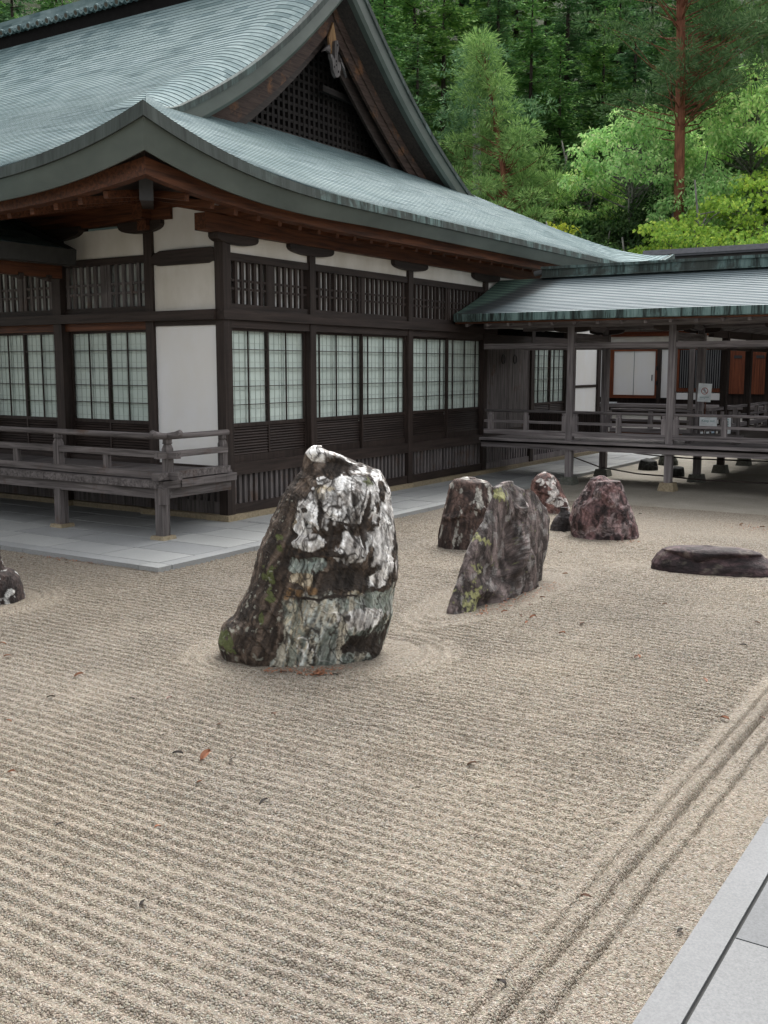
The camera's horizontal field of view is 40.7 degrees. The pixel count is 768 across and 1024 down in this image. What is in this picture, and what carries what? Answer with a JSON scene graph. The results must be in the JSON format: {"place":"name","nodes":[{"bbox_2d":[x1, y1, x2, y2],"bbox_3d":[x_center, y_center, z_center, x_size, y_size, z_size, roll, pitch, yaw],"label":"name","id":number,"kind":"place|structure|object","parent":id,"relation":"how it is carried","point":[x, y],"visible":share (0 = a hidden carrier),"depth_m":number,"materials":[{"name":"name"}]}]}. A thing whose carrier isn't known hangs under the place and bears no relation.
{"place":"outdoors","nodes":[
{"label":"outdoors","id":0,"kind":"place"},
{"bbox_2d":[0,452,660,571],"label":"stone terrace","id":1,"kind":"structure","parent":0,"point":[119,538],"depth_m":13.44,"materials":[{"name":"stone"}]},
{"bbox_2d":[0,0,766,418],"bbox_3d":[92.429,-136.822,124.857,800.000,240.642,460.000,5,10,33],"label":"ground","id":2,"kind":"structure","parent":0,"point":[454,38],"depth_m":99.05,"materials":[{"name":"green plant"}]},
{"bbox_2d":[0,1,22,22],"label":"fir tree","id":3,"kind":"object","parent":2,"relation":"on","point":[16,15],"visible":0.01,"depth_m":47.51,"materials":[{"name":"green plant"}]},
{"bbox_2d":[0,0,34,22],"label":"fir tree","id":4,"kind":"object","parent":2,"relation":"on","point":[5,16],"visible":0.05,"depth_m":43.29,"materials":[{"name":"green plant"}]},
{"bbox_2d":[30,0,73,12],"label":"fir tree","id":5,"kind":"object","parent":2,"relation":"on","point":[44,6],"depth_m":55.52,"materials":[{"name":"green plant"}]},
{"bbox_2d":[0,500,767,1023],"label":"gravel","id":6,"kind":"structure","parent":2,"relation":"on","point":[384,852],"depth_m":5.28,"materials":[{"name":"beige gravel"}]},
{"bbox_2d":[0,551,25,604],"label":"garden rock","id":7,"kind":"object","parent":6,"relation":"on","point":[11,589],"visible":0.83,"depth_m":9.52,"materials":[{"name":"grey stone"}]},
{"bbox_2d":[200,749,210,760],"bbox_3d":[-0.983,1.339,5.725,0.039,0.036,0.117,18,26,22],"label":"fallen leaf","id":8,"kind":"object","parent":6,"relation":"on","point":[204,753],"visible":1,"depth_m":5.71,"materials":[{"name":"orange plant"}]},
{"bbox_2d":[218,445,398,666],"bbox_3d":[-0.567,0.345,7.731,1.365,1.682,0.815,-1,8,-8],"label":"garden rock","id":9,"kind":"object","parent":6,"relation":"on","point":[322,585],"visible":0.99,"depth_m":7.50,"materials":[{"name":"grey stone"}]},
{"bbox_2d":[41,521,766,676],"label":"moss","id":10,"kind":"object","parent":6,"relation":"on","point":[323,669],"visible":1,"depth_m":7.42,"materials":[{"name":"plant"}]},
{"bbox_2d":[438,477,493,549],"bbox_3d":[1.020,0.039,12.500,0.716,0.934,0.702,5,10,33],"label":"garden rock","id":11,"kind":"object","parent":6,"relation":"on","point":[468,500],"visible":0.77,"depth_m":12.28,"materials":[{"name":"stone"}]},
{"bbox_2d":[446,481,549,613],"bbox_3d":[1.153,0.302,9.822,0.411,1.178,2.056,5,10,33],"label":"garden rock","id":12,"kind":"object","parent":6,"relation":"on","point":[505,555],"visible":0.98,"depth_m":9.68,"materials":[{"name":"stone"}]},
{"bbox_2d":[530,472,569,513],"bbox_3d":[2.485,-0.262,15.518,0.643,0.686,0.618,5,10,33],"label":"garden rock","id":13,"kind":"object","parent":6,"relation":"on","point":[546,488],"visible":0.72,"depth_m":15.32,"materials":[{"name":"brown stone"}]},
{"bbox_2d":[550,507,569,531],"bbox_3d":[2.348,0.131,13.735,0.303,0.400,0.295,5,10,33],"label":"garden rock","id":14,"kind":"object","parent":6,"relation":"on","point":[560,521],"visible":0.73,"depth_m":13.64,"materials":[{"name":"grey stone"}]},
{"bbox_2d":[569,475,638,540],"bbox_3d":[2.822,-0.031,13.236,0.889,0.871,0.729,2,8,15],"label":"garden rock","id":15,"kind":"object","parent":6,"relation":"on","point":[601,508],"visible":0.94,"depth_m":13.00,"materials":[{"name":"stone"}]},
{"bbox_2d":[651,545,767,577],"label":"garden rock","id":16,"kind":"object","parent":6,"relation":"on","point":[715,560],"visible":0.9,"depth_m":10.80,"materials":[{"name":"stone"}]},
{"bbox_2d":[368,0,402,51],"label":"fir tree","id":17,"kind":"object","parent":2,"relation":"on","point":[380,12],"visible":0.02,"depth_m":69.56,"materials":[{"name":"green plant"}]},
{"bbox_2d":[371,0,431,127],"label":"fir tree","id":18,"kind":"object","parent":2,"relation":"on","point":[385,20],"visible":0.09,"depth_m":44.98,"materials":[{"name":"green plant"}]},
{"bbox_2d":[370,0,457,148],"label":"fir tree","id":19,"kind":"object","parent":2,"relation":"on","point":[392,27],"visible":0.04,"depth_m":57.63,"materials":[{"name":"green plant"}]},
{"bbox_2d":[381,0,462,128],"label":"fir tree","id":20,"kind":"object","parent":2,"relation":"on","point":[409,5],"visible":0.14,"depth_m":50.68,"materials":[{"name":"green plant"}]},
{"bbox_2d":[402,34,454,152],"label":"fir tree","id":21,"kind":"object","parent":2,"relation":"on","point":[421,89],"visible":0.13,"depth_m":43.36,"materials":[{"name":"green plant"}]},
{"bbox_2d":[403,0,512,174],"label":"fir tree","id":22,"kind":"object","parent":2,"relation":"on","point":[438,40],"visible":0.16,"depth_m":47.95,"materials":[{"name":"green plant"}]},
{"bbox_2d":[427,0,507,129],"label":"fir tree","id":23,"kind":"object","parent":2,"relation":"on","point":[462,3],"visible":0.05,"depth_m":61.99,"materials":[{"name":"green plant"}]},
{"bbox_2d":[433,35,517,204],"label":"red pine tree","id":24,"kind":"object","parent":2,"relation":"on","point":[455,159],"visible":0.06,"depth_m":42.90,"materials":[{"name":"green plant"}]},
{"bbox_2d":[449,60,519,206],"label":"fir tree","id":25,"kind":"object","parent":2,"relation":"on","point":[490,146],"visible":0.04,"depth_m":44.74,"materials":[{"name":"green plant"}]},
{"bbox_2d":[415,40,560,195],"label":"pine tree","id":26,"kind":"object","parent":2,"relation":"on","point":[463,115],"visible":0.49,"depth_m":40.59,"materials":[{"name":"green plant"}]},
{"bbox_2d":[449,0,528,65],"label":"fir tree","id":27,"kind":"object","parent":2,"relation":"on","point":[480,5],"visible":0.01,"depth_m":71.63,"materials":[{"name":"green plant"}]},
{"bbox_2d":[436,0,543,166],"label":"fir tree","id":28,"kind":"object","parent":2,"relation":"on","point":[475,12],"visible":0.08,"depth_m":56.18,"materials":[{"name":"green plant"}]},
{"bbox_2d":[456,0,547,181],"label":"fir tree","id":29,"kind":"object","parent":2,"relation":"on","point":[503,8],"visible":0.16,"depth_m":50.57,"materials":[{"name":"green plant"}]},
{"bbox_2d":[438,25,577,227],"bbox_3d":[4.638,-11.890,39.792,5.645,13.234,5.466,5,10,33],"label":"red pine tree","id":30,"kind":"object","parent":2,"relation":"on","point":[515,155],"visible":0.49,"depth_m":39.32,"materials":[{"name":"green plant"}]},
{"bbox_2d":[485,0,562,107],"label":"fir tree","id":31,"kind":"object","parent":2,"relation":"on","point":[514,32],"visible":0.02,"depth_m":62.47,"materials":[{"name":"green plant"}]},
{"bbox_2d":[495,0,583,195],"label":"fir tree","id":32,"kind":"object","parent":2,"relation":"on","point":[526,78],"visible":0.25,"depth_m":45.66,"materials":[{"name":"green plant"}]},
{"bbox_2d":[510,0,589,145],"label":"fir tree","id":33,"kind":"object","parent":2,"relation":"on","point":[550,11],"visible":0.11,"depth_m":58.46,"materials":[{"name":"green plant"}]},
{"bbox_2d":[533,200,578,236],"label":"understorey tree","id":34,"kind":"object","parent":2,"relation":"on","point":[554,219],"visible":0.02,"depth_m":38.95,"materials":[{"name":"green plant"}]},
{"bbox_2d":[522,33,597,178],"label":"fir tree","id":35,"kind":"object","parent":2,"relation":"on","point":[557,88],"visible":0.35,"depth_m":44.08,"materials":[{"name":"green plant"}]},
{"bbox_2d":[510,151,611,230],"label":"understorey tree","id":36,"kind":"object","parent":2,"relation":"on","point":[555,168],"visible":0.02,"depth_m":41.38,"materials":[{"name":"green plant"}]},
{"bbox_2d":[514,0,608,167],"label":"fir tree","id":37,"kind":"object","parent":2,"relation":"on","point":[566,20],"visible":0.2,"depth_m":52.85,"materials":[{"name":"green plant"}]},
{"bbox_2d":[546,220,581,234],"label":"maple sapling","id":38,"kind":"object","parent":2,"relation":"on","point":[561,227],"visible":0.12,"depth_m":35.58,"materials":[{"name":"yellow plant"}]},
{"bbox_2d":[509,141,622,231],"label":"understorey tree","id":39,"kind":"object","parent":2,"relation":"on","point":[568,164],"visible":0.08,"depth_m":40.91,"materials":[{"name":"green plant"}]},
{"bbox_2d":[535,161,627,225],"bbox_3d":[7.628,-9.884,40.388,3.834,7.644,3.691,-4,9,-24],"label":"broadleaf tree","id":40,"kind":"object","parent":2,"relation":"on","point":[602,209],"visible":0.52,"depth_m":39.33,"materials":[{"name":"green plant"}]},
{"bbox_2d":[540,6,638,166],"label":"fir tree","id":41,"kind":"object","parent":2,"relation":"on","point":[604,87],"visible":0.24,"depth_m":47.01,"materials":[{"name":"green plant"}]},
{"bbox_2d":[547,0,637,130],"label":"fir tree","id":42,"kind":"object","parent":2,"relation":"on","point":[593,30],"visible":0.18,"depth_m":61.86,"materials":[{"name":"green plant"}]},
{"bbox_2d":[554,191,640,245],"bbox_3d":[7.658,-8.908,40.054,4.802,6.843,4.552,4,9,27],"label":"understorey tree","id":43,"kind":"object","parent":2,"relation":"on","point":[586,226],"visible":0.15,"depth_m":38.88,"materials":[{"name":"green plant"}]},
{"bbox_2d":[565,0,647,82],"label":"fir tree","id":44,"kind":"object","parent":2,"relation":"on","point":[586,1],"visible":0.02,"depth_m":69.74,"materials":[{"name":"green plant"}]},
{"bbox_2d":[596,231,630,252],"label":"understorey tree","id":45,"kind":"object","parent":2,"relation":"on","point":[604,244],"depth_m":37.64,"materials":[{"name":"green plant"}]},
{"bbox_2d":[565,0,667,191],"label":"fir tree","id":46,"kind":"object","parent":2,"relation":"on","point":[621,50],"visible":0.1,"depth_m":50.48,"materials":[{"name":"green plant"}]},
{"bbox_2d":[586,187,656,252],"bbox_3d":[8.922,-8.520,38.859,4.361,6.998,4.478,-2,8,-11],"label":"understorey tree","id":47,"kind":"object","parent":2,"relation":"on","point":[625,228],"visible":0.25,"depth_m":37.98,"materials":[{"name":"green plant"}]},
{"bbox_2d":[589,7,673,192],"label":"fir tree","id":48,"kind":"object","parent":2,"relation":"on","point":[638,64],"visible":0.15,"depth_m":44.83,"materials":[{"name":"green plant"}]},
{"bbox_2d":[611,169,660,221],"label":"understorey tree","id":49,"kind":"object","parent":2,"relation":"on","point":[635,185],"visible":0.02,"depth_m":41.42,"materials":[{"name":"green plant"}]},
{"bbox_2d":[557,89,724,239],"bbox_3d":[9.513,-10.287,38.728,5.801,10.510,5.483,-4,9,-29],"label":"broadleaf tree","id":50,"kind":"object","parent":2,"relation":"on","point":[629,166],"visible":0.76,"depth_m":37.40,"materials":[{"name":"green plant"}]},
{"bbox_2d":[613,0,697,168],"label":"fir tree","id":51,"kind":"object","parent":2,"relation":"on","point":[651,16],"visible":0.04,"depth_m":53.37,"materials":[{"name":"green plant"}]},
{"bbox_2d":[598,153,733,252],"bbox_3d":[10.664,-9.290,38.965,5.150,8.047,5.015,-5,10,-34],"label":"understorey tree","id":52,"kind":"object","parent":2,"relation":"on","point":[646,202],"visible":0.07,"depth_m":38.05,"materials":[{"name":"green plant"}]},
{"bbox_2d":[572,0,767,232],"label":"red pine tree","id":53,"kind":"object","parent":2,"relation":"on","point":[724,22],"visible":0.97,"depth_m":35.39,"materials":[{"name":"green plant"}]},
{"bbox_2d":[626,0,722,191],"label":"fir tree","id":54,"kind":"object","parent":2,"relation":"on","point":[655,51],"visible":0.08,"depth_m":48.36,"materials":[{"name":"green plant"}]},
{"bbox_2d":[622,208,728,253],"bbox_3d":[10.236,-6.772,36.677,5.797,8.139,6.016,1,8,5],"label":"maple tree","id":55,"kind":"object","parent":2,"relation":"on","point":[641,250],"visible":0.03,"depth_m":36.38,"materials":[{"name":"green plant"}]},
{"bbox_2d":[631,0,743,117],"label":"fir tree","id":56,"kind":"object","parent":2,"relation":"on","point":[688,33],"depth_m":59.42,"materials":[{"name":"green plant"}]},
{"bbox_2d":[632,180,767,253],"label":"maple tree","id":57,"kind":"object","parent":2,"relation":"on","point":[700,238],"visible":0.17,"depth_m":33.02,"materials":[{"name":"green plant"}]},
{"bbox_2d":[641,151,759,237],"bbox_3d":[11.358,-8.447,37.247,4.410,8.790,4.245,-2,8,-16],"label":"broadleaf tree","id":58,"kind":"object","parent":2,"relation":"on","point":[705,186],"visible":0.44,"depth_m":36.10,"materials":[{"name":"green plant"}]},
{"bbox_2d":[685,0,752,164],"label":"fir tree","id":59,"kind":"object","parent":2,"relation":"on","point":[706,48],"visible":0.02,"depth_m":54.95,"materials":[{"name":"green plant"}]},
{"bbox_2d":[672,45,767,208],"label":"broadleaf tree","id":60,"kind":"object","parent":2,"relation":"on","point":[720,137],"visible":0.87,"depth_m":36.23,"materials":[{"name":"green plant"}]},
{"bbox_2d":[689,0,759,193],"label":"fir tree","id":61,"kind":"object","parent":2,"relation":"on","point":[730,65],"visible":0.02,"depth_m":49.78,"materials":[{"name":"green plant"}]},
{"bbox_2d":[688,146,767,243],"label":"maple tree","id":62,"kind":"object","parent":2,"relation":"on","point":[759,183],"visible":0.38,"depth_m":34.45,"materials":[{"name":"green plant"}]},
{"bbox_2d":[699,1,767,195],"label":"fir tree","id":63,"kind":"object","parent":2,"relation":"on","point":[743,156],"visible":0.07,"depth_m":45.39,"materials":[{"name":"green plant"}]},
{"bbox_2d":[722,8,767,172],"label":"fir tree","id":64,"kind":"object","parent":2,"relation":"on","point":[747,121],"visible":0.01,"depth_m":51.05,"materials":[{"name":"green plant"}]},
{"bbox_2d":[724,146,767,225],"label":"understorey tree","id":65,"kind":"object","parent":2,"relation":"on","point":[755,160],"visible":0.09,"depth_m":37.34,"materials":[{"name":"green plant"}]},
{"bbox_2d":[724,224,767,245],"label":"maple tree","id":66,"kind":"object","parent":2,"relation":"on","point":[751,240],"visible":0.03,"depth_m":31.04,"materials":[{"name":"green plant"}]},
{"bbox_2d":[733,0,767,68],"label":"fir tree","id":67,"kind":"object","parent":2,"relation":"on","point":[746,12],"visible":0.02,"depth_m":63.52,"materials":[{"name":"green plant"}]},
{"bbox_2d":[746,186,767,234],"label":"understorey tree","id":68,"kind":"object","parent":2,"relation":"on","point":[764,212],"visible":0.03,"depth_m":36.19,"materials":[{"name":"green plant"}]},
{"bbox_2d":[525,455,767,514],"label":"sandy ground","id":69,"kind":"structure","parent":0,"point":[731,497],"depth_m":18.47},
{"bbox_2d":[453,254,767,491],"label":"covered corridor","id":70,"kind":"object","parent":69,"relation":"on","point":[702,297],"visible":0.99,"depth_m":18.38,"materials":[{"name":"grey metal"}]},
{"bbox_2d":[634,453,767,461],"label":"support beam","id":71,"kind":"structure","parent":70,"relation":"attached to","point":[707,459],"depth_m":19.25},
{"bbox_2d":[697,383,711,433],"bbox_3d":[5.815,-1.809,18.793,0.260,1.055,0.045,5,10,33],"label":"no entry sign","id":72,"kind":"object","parent":70,"relation":"on","point":[704,391],"visible":0.97,"depth_m":18.73,"materials":[{"name":"white"}]},
{"bbox_2d":[682,411,743,444],"bbox_3d":[5.841,-1.502,18.348,1.060,0.570,0.300,5,10,33],"label":"picket barrier","id":73,"kind":"object","parent":70,"relation":"on","point":[691,433],"visible":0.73,"depth_m":18.33,"materials":[{"name":"grey wood"}]},
{"bbox_2d":[699,417,716,425],"bbox_3d":[5.752,-1.592,18.349,0.305,0.177,0.024,5,10,33],"label":"keep out sign","id":74,"kind":"object","parent":73,"relation":"attached to","point":[707,421],"visible":0.99,"depth_m":18.34,"materials":[{"name":"white"}]},
{"bbox_2d":[727,418,730,433],"bbox_3d":[6.043,-1.516,18.169,0.100,0.277,0.024,5,10,33],"label":"notice board","id":75,"kind":"object","parent":73,"relation":"attached to","point":[729,425],"visible":0.42,"depth_m":18.15,"materials":[{"name":"white"}]},
{"bbox_2d":[638,458,657,470],"bbox_3d":[5.577,-0.971,21.837,0.423,0.333,0.400,-2,8,-14],"label":"shaded rock","id":76,"kind":"object","parent":69,"relation":"on","point":[647,464],"visible":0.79,"depth_m":21.70,"materials":[{"name":"black stone"}]},
{"bbox_2d":[658,455,677,465],"bbox_3d":[6.293,-1.137,22.903,0.436,0.363,0.378,5,10,33],"label":"shaded rock","id":77,"kind":"object","parent":69,"relation":"on","point":[661,461],"visible":0.34,"depth_m":22.79,"materials":[{"name":"grey stone"}]},
{"bbox_2d":[574,457,767,483],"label":"stone edging","id":78,"kind":"object","parent":69,"relation":"on","point":[673,476],"visible":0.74,"depth_m":18.45,"materials":[{"name":"grey stone"}]},
{"bbox_2d":[588,243,767,434],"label":"hall","id":79,"kind":"structure","parent":69,"relation":"on","point":[638,378],"depth_m":29.79,"materials":[{"name":"paint"}]},
{"bbox_2d":[613,351,634,394],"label":"white door","id":80,"kind":"structure","parent":79,"relation":"in","point":[624,361],"depth_m":30.44,"materials":[{"name":"grey"}]},
{"bbox_2d":[633,351,655,394],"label":"white door","id":81,"kind":"structure","parent":79,"relation":"in","point":[644,366],"depth_m":30.11,"materials":[{"name":"grey paint"}]},
{"bbox_2d":[676,349,697,392],"bbox_3d":[8.668,-4.030,29.438,0.700,1.270,0.100,5,10,33],"label":"lattice window","id":82,"kind":"structure","parent":79,"relation":"in","point":[683,354],"depth_m":29.48,"materials":[{"name":"wood"}]},
{"bbox_2d":[705,349,721,392],"bbox_3d":[9.218,-3.980,29.086,0.690,1.270,0.100,5,10,33],"label":"lattice window","id":83,"kind":"structure","parent":79,"relation":"in","point":[713,357],"depth_m":29.02,"materials":[{"name":"wood"}]},
{"bbox_2d":[729,351,744,393],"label":"plank door","id":84,"kind":"structure","parent":79,"relation":"in","point":[737,358],"depth_m":28.69,"materials":[{"name":"wood"}]},
{"bbox_2d":[751,352,765,393],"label":"plank door","id":85,"kind":"structure","parent":79,"relation":"in","point":[759,358],"depth_m":28.38,"materials":[{"name":"wood"}]},
{"bbox_2d":[673,466,684,476],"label":"shaded rock","id":86,"kind":"object","parent":69,"relation":"on","point":[678,471],"visible":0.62,"depth_m":20.48,"materials":[{"name":"black stone"}]},
{"bbox_2d":[706,327,767,473],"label":"corridor","id":87,"kind":"object","parent":69,"relation":"on","point":[744,333],"visible":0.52,"depth_m":22.35,"materials":[{"name":"brown wood"}]},
{"bbox_2d":[632,816,767,1023],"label":"stone path","id":88,"kind":"structure","parent":0,"point":[736,992],"depth_m":3.67,"materials":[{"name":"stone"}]},
{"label":"terrace bed","id":89,"kind":"structure","parent":0,"visible":0},
{"bbox_2d":[0,0,674,540],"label":"temple hall","id":90,"kind":"structure","parent":89,"relation":"on","point":[252,252],"depth_m":16.01,"materials":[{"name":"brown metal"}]},
{"bbox_2d":[0,333,30,449],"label":"sliding door","id":91,"kind":"structure","parent":90,"relation":"in","point":[12,377],"depth_m":16.51,"materials":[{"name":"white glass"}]},
{"bbox_2d":[23,332,57,451],"bbox_3d":[-5.254,-1.883,16.031,0.885,1.901,0.064,5,10,33],"label":"sliding door","id":92,"kind":"structure","parent":90,"relation":"in","point":[41,356],"depth_m":16.09,"materials":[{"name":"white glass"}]},
{"bbox_2d":[70,331,113,454],"bbox_3d":[-4.352,-1.808,15.499,0.890,1.901,0.064,5,10,33],"label":"sliding door","id":93,"kind":"structure","parent":90,"relation":"in","point":[88,348],"depth_m":15.54,"materials":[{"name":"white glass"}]},
{"bbox_2d":[106,330,149,458],"bbox_3d":[-3.678,-1.741,15.020,0.890,1.901,0.064,5,10,33],"label":"sliding door","id":94,"kind":"structure","parent":90,"relation":"in","point":[128,347],"depth_m":15.05,"materials":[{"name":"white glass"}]},
{"bbox_2d":[232,328,270,462],"bbox_3d":[-1.893,-1.662,14.455,0.064,1.901,0.865,5,10,33],"label":"sliding door","id":95,"kind":"structure","parent":90,"relation":"in","point":[251,430],"depth_m":14.51,"materials":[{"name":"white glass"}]},
{"bbox_2d":[264,330,305,457],"bbox_3d":[-1.459,-1.765,15.192,0.064,1.901,0.960,5,10,33],"label":"sliding door","id":96,"kind":"structure","parent":90,"relation":"in","point":[287,362],"depth_m":15.25,"materials":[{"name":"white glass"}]},
{"bbox_2d":[316,332,360,450],"bbox_3d":[-0.762,-1.915,16.257,0.064,1.901,1.360,5,10,33],"label":"sliding door","id":97,"kind":"structure","parent":90,"relation":"in","point":[338,387],"depth_m":16.33,"materials":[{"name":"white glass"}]},
{"bbox_2d":[358,334,405,447],"bbox_3d":[-0.017,-2.064,17.323,0.064,1.901,1.360,5,10,33],"label":"sliding door","id":98,"kind":"structure","parent":90,"relation":"in","point":[382,357],"depth_m":17.32,"materials":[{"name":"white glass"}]},
{"bbox_2d":[413,336,445,441],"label":"sliding door","id":99,"kind":"structure","parent":90,"relation":"in","point":[429,379],"depth_m":18.68,"materials":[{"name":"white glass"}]},
{"bbox_2d":[444,338,480,437],"bbox_3d":[1.503,-2.391,19.646,0.064,1.901,1.350,5,10,33],"label":"sliding door","id":100,"kind":"structure","parent":90,"relation":"in","point":[463,389],"depth_m":19.63,"materials":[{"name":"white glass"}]},
{"bbox_2d":[487,349,508,428],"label":"board door","id":101,"kind":"structure","parent":90,"relation":"in","point":[498,359],"depth_m":20.80,"materials":[{"name":"wood"}]},
{"bbox_2d":[508,349,529,427],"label":"board door","id":102,"kind":"structure","parent":90,"relation":"in","point":[519,359],"depth_m":21.57,"materials":[{"name":"wood"}]},
{"bbox_2d":[534,350,550,409],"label":"sliding door","id":103,"kind":"structure","parent":90,"relation":"in","point":[541,356],"depth_m":22.65,"materials":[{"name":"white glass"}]},
{"bbox_2d":[547,350,565,410],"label":"sliding door","id":104,"kind":"structure","parent":90,"relation":"in","point":[557,383],"depth_m":23.42,"materials":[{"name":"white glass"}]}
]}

